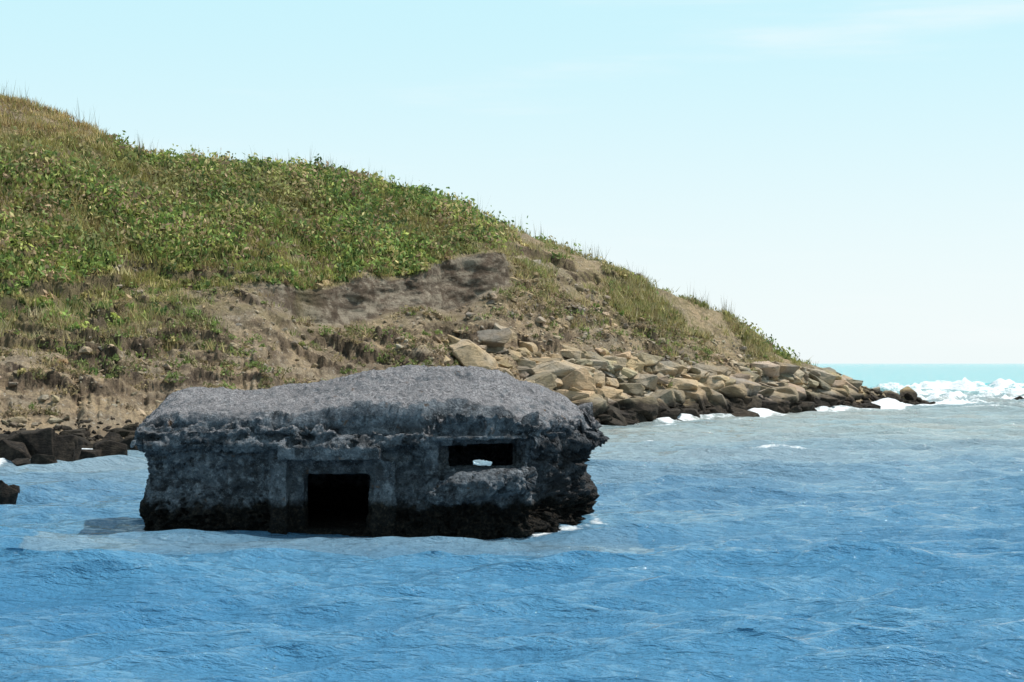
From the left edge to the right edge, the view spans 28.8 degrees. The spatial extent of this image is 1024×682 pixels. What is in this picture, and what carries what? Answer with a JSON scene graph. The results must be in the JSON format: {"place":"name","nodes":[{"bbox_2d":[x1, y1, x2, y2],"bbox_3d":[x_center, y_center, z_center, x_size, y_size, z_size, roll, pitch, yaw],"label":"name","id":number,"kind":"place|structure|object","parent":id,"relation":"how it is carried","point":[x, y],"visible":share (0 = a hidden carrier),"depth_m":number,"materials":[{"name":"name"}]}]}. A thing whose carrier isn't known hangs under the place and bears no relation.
{"place":"outdoors","nodes":[
{"label":"outdoors","id":0,"kind":"place"},
{"bbox_2d":[0,100,906,443],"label":"headland hill","id":1,"kind":"structure","parent":0,"point":[446,286],"depth_m":77.89,"materials":[{"name":"soil"}]},
{"bbox_2d":[1,78,734,314],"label":"tall weeds","id":2,"kind":"object","parent":1,"relation":"on","point":[140,151],"visible":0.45,"depth_m":92.66,"materials":[{"name":"green plant"}]},
{"bbox_2d":[0,266,766,418],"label":"dry scrub","id":3,"kind":"object","parent":1,"relation":"on","point":[255,363],"visible":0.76,"depth_m":71.93,"materials":[{"name":"brown plant"}]},
{"bbox_2d":[0,93,817,370],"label":"dry grass","id":4,"kind":"structure","parent":1,"relation":"on","point":[639,286],"depth_m":82.27,"materials":[{"name":"green plant"}]},
{"bbox_2d":[0,126,821,376],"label":"hillside shrubs","id":5,"kind":"object","parent":1,"relation":"on","point":[201,163],"visible":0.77,"depth_m":82.46,"materials":[{"name":"green plant"}]},
{"bbox_2d":[0,239,935,448],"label":"shore rocks","id":6,"kind":"object","parent":1,"relation":"on","point":[577,377],"visible":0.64,"depth_m":87.92,"materials":[{"name":"stone"}]},
{"bbox_2d":[0,364,1023,681],"bbox_3d":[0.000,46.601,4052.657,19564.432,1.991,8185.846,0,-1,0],"label":"sea water","id":7,"kind":"structure","parent":0,"point":[850,544],"depth_m":23.64,"materials":[{"name":"blue liquid"}]},
{"bbox_2d":[130,364,608,539],"bbox_3d":[-2.327,2.406,32.589,7.825,4.050,5.958,0,-1,0],"label":"concrete bunker","id":8,"kind":"object","parent":7,"relation":"in","point":[391,451],"visible":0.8,"depth_m":30.68},
{"bbox_2d":[0,396,1023,504],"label":"wet boulders","id":9,"kind":"object","parent":7,"relation":"in","point":[38,446],"visible":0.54,"depth_m":52.37,"materials":[{"name":"stone"}]},
{"bbox_2d":[0,0,1023,363],"label":"sky","id":10,"kind":"structure","parent":0,"point":[849,174],"materials":[{"name":"blue"}]}
]}

